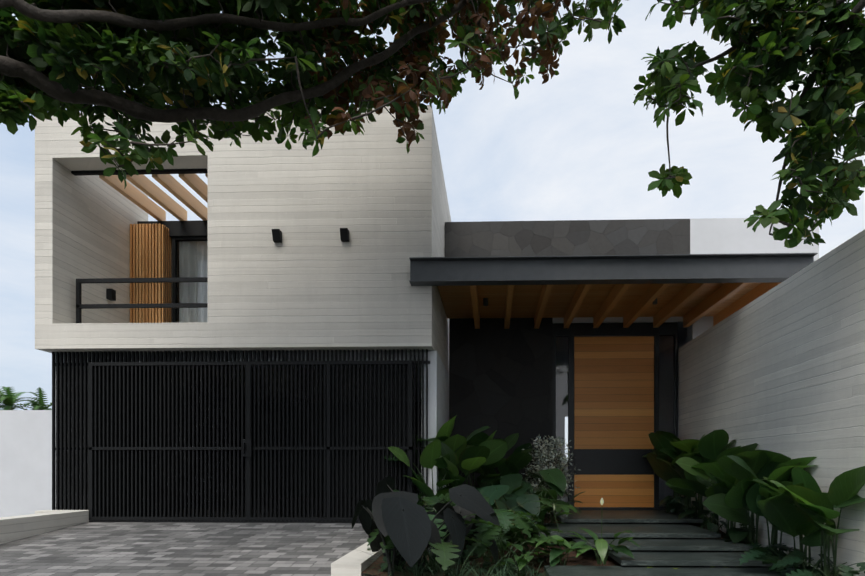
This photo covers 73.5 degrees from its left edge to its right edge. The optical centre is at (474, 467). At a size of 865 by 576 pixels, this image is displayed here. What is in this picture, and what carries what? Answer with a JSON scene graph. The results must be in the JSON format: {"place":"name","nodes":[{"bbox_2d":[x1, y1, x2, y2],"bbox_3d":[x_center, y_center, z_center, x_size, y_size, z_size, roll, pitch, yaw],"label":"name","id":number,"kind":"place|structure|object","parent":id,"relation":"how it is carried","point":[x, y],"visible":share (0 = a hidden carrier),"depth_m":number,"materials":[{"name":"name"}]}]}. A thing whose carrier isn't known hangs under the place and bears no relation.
{"place":"outdoors","nodes":[
{"label":"outdoors","id":0,"kind":"place"},
{"bbox_2d":[0,410,51,516],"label":"neighbour wall","id":1,"kind":"structure","parent":0,"point":[25,462],"depth_m":8.80,"materials":[{"name":"white paint"}]},
{"bbox_2d":[0,522,368,575],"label":"driveway","id":2,"kind":"structure","parent":0,"point":[181,549],"depth_m":6.56,"materials":[{"name":"grey stone"}]},
{"bbox_2d":[52,349,429,522],"bbox_3d":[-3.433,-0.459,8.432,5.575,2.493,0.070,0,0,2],"label":"garage gate","id":3,"kind":"structure","parent":2,"relation":"on","point":[58,364],"depth_m":8.44,"materials":[{"name":"black metal"}]},
{"bbox_2d":[115,498,420,520],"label":"garage floor","id":4,"kind":"structure","parent":0,"point":[252,508],"depth_m":11.17,"materials":[{"name":"grey concrete"}]},
{"bbox_2d":[63,350,448,509],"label":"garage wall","id":5,"kind":"structure","parent":4,"relation":"on","point":[438,397],"depth_m":8.93,"materials":[{"name":"black metal"}]},
{"bbox_2d":[35,105,450,401],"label":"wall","id":6,"kind":"structure","parent":5,"relation":"on","point":[312,281],"depth_m":8.19,"materials":[{"name":"concrete"}]},
{"bbox_2d":[130,224,171,322],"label":"box slats","id":7,"kind":"object","parent":6,"relation":"on","point":[137,258],"visible":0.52,"depth_m":10.03,"materials":[{"name":"brown wood"}]},
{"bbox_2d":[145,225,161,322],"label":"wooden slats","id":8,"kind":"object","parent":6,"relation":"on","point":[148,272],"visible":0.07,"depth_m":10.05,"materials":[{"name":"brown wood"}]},
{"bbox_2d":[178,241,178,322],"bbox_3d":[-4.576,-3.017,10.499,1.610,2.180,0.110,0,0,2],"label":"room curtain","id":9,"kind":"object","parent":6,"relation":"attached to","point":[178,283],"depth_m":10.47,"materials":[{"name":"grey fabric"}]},
{"bbox_2d":[176,240,207,322],"bbox_3d":[-4.583,-3.017,10.284,1.510,2.080,0.001,0,0,2],"label":"window glass","id":10,"kind":"object","parent":6,"relation":"in","point":[192,275],"visible":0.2,"depth_m":10.30,"materials":[{"name":"glass"}]},
{"bbox_2d":[179,241,207,322],"bbox_3d":[-4.580,-3.017,10.384,1.510,2.180,0.103,0,0,2],"label":"curtain","id":11,"kind":"object","parent":6,"relation":"hanging from","point":[187,289],"depth_m":10.40,"materials":[{"name":"grey fabric"}]},
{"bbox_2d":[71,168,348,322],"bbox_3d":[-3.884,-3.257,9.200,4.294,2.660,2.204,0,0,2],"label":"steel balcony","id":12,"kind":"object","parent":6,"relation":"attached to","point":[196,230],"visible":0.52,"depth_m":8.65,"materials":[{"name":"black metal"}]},
{"bbox_2d":[99,173,207,220],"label":"pergola beams","id":13,"kind":"structure","parent":12,"relation":"on","point":[197,184],"depth_m":9.35,"materials":[{"name":"brown wood"}]},
{"bbox_2d":[409,253,817,305],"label":"canopy roof fascia","id":14,"kind":"structure","parent":6,"relation":"attached to","point":[621,269],"depth_m":7.87,"materials":[{"name":"black metal"}]},
{"bbox_2d":[445,219,689,256],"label":"stone parapet","id":15,"kind":"structure","parent":14,"relation":"on","point":[574,237],"depth_m":10.19,"materials":[{"name":"grey stone"}]},
{"bbox_2d":[437,283,760,318],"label":"canopy soffit boards","id":16,"kind":"object","parent":14,"relation":"attached to","point":[456,302],"visible":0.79,"depth_m":9.64,"materials":[{"name":"brown wood"}]},
{"bbox_2d":[470,282,781,328],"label":"ceiling beams","id":17,"kind":"structure","parent":14,"relation":"attached to","point":[685,295],"depth_m":9.29,"materials":[{"name":"brown wood"}]},
{"bbox_2d":[252,402,420,497],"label":"garage","id":18,"kind":"structure","parent":4,"relation":"on","point":[314,446],"depth_m":15.04,"materials":[{"name":"grey"}]},
{"bbox_2d":[0,0,864,247],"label":"street tree","id":19,"kind":"object","parent":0,"point":[64,44],"depth_m":5.06,"materials":[{"name":"green plant"}]},
{"bbox_2d":[0,0,864,459],"label":"sky","id":20,"kind":"structure","parent":0,"point":[573,145],"materials":[{"name":"white"}]},
{"bbox_2d":[557,494,666,506],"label":"interior floor","id":21,"kind":"structure","parent":0,"point":[565,498],"depth_m":13.89,"materials":[{"name":"grey"}]},
{"bbox_2d":[556,325,686,499],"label":"interior walls","id":22,"kind":"structure","parent":21,"relation":"on","point":[665,354],"depth_m":14.07,"materials":[{"name":"black paint"}]},
{"bbox_2d":[679,229,864,575],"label":"wall","id":23,"kind":"structure","parent":0,"point":[779,368],"depth_m":6.50,"materials":[{"name":"concrete"}]},
{"label":"ground","id":24,"kind":"structure","parent":0,"visible":0},
{"bbox_2d":[0,386,51,409],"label":"distant palms","id":25,"kind":"object","parent":24,"relation":"on","point":[9,400],"visible":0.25,"depth_m":41.30,"materials":[{"name":"green plant"}]},
{"bbox_2d":[0,510,89,543],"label":"wall","id":26,"kind":"structure","parent":24,"relation":"on","point":[13,528],"depth_m":7.47,"materials":[{"name":"concrete"}]},
{"bbox_2d":[331,542,382,575],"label":"planter kerb","id":27,"kind":"structure","parent":24,"relation":"on","point":[355,562],"depth_m":5.25,"materials":[{"name":"concrete"}]},
{"bbox_2d":[449,318,552,488],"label":"stone wall","id":28,"kind":"structure","parent":24,"relation":"on","point":[500,379],"depth_m":10.77,"materials":[{"name":"black stone"}]},
{"bbox_2d":[361,514,766,575],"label":"planter soil","id":29,"kind":"structure","parent":24,"relation":"on","point":[587,558],"depth_m":7.11,"materials":[{"name":"brown soil"}]},
{"bbox_2d":[352,475,499,574],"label":"black colocasia plants","id":30,"kind":"object","parent":29,"relation":"on","point":[404,522],"visible":0.85,"depth_m":5.22,"materials":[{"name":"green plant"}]},
{"bbox_2d":[358,541,563,575],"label":"ground cover plants","id":31,"kind":"object","parent":29,"relation":"on","point":[471,571],"visible":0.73,"depth_m":5.44,"materials":[{"name":"green plant"}]},
{"bbox_2d":[435,468,569,537],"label":"elephant ear plants","id":32,"kind":"object","parent":29,"relation":"on","point":[496,489],"visible":0.44,"depth_m":8.49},
{"bbox_2d":[521,434,579,517],"bbox_3d":[1.252,0.142,9.783,1.025,1.424,1.014,0,0,35],"label":"grey shrub","id":33,"kind":"object","parent":29,"relation":"on","point":[547,456],"visible":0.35,"depth_m":9.67,"materials":[{"name":"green plant"}]},
{"bbox_2d":[488,491,639,575],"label":"peace lily plants","id":34,"kind":"object","parent":29,"relation":"on","point":[601,545],"visible":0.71,"depth_m":6.61,"materials":[{"name":"green plant"}]},
{"bbox_2d":[406,516,739,575],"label":"ground cover plants","id":35,"kind":"object","parent":29,"relation":"on","point":[539,560],"visible":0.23,"depth_m":6.42,"materials":[{"name":"green plant"}]},
{"bbox_2d":[367,484,864,575],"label":"fern plants","id":36,"kind":"object","parent":29,"relation":"on","point":[490,531],"visible":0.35,"depth_m":6.18,"materials":[{"name":"green plant"}]},
{"bbox_2d":[384,415,864,575],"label":"large-leaf plants","id":37,"kind":"object","parent":29,"relation":"on","point":[781,492],"visible":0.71,"depth_m":7.46,"materials":[{"name":"green plant"}]},
{"bbox_2d":[536,510,799,575],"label":"steps","id":38,"kind":"structure","parent":29,"relation":"on","point":[692,557],"depth_m":7.05,"materials":[{"name":"grey stone"}]},
{"bbox_2d":[659,496,833,575],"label":"leafy plants","id":39,"kind":"object","parent":29,"relation":"on","point":[734,535],"visible":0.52,"depth_m":7.32,"materials":[{"name":"green plant"}]},
{"bbox_2d":[553,217,818,342],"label":"white wall","id":40,"kind":"structure","parent":24,"relation":"on","point":[722,236],"depth_m":10.10,"materials":[{"name":"paint"}]},
{"bbox_2d":[553,322,677,509],"bbox_3d":[2.618,-0.957,10.848,2.330,3.500,0.120,0,0,2],"label":"door frame","id":41,"kind":"object","parent":40,"relation":"attached to","point":[610,462],"visible":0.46,"depth_m":10.81,"materials":[{"name":"black metal"}]},
{"bbox_2d":[574,336,653,506],"bbox_3d":[2.613,-0.857,10.843,1.480,3.200,0.070,0,0,2],"label":"wood door","id":42,"kind":"structure","parent":41,"relation":"in","point":[613,392],"depth_m":10.81,"materials":[{"name":"brown wood"}]},
{"bbox_2d":[556,335,674,502],"bbox_3d":[2.633,-0.872,10.838,2.220,3.210,0.001,0,0,2],"label":"sidelight glass","id":43,"kind":"object","parent":41,"relation":"in","point":[659,400],"visible":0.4,"depth_m":10.81,"materials":[{"name":"glass"}]}
]}

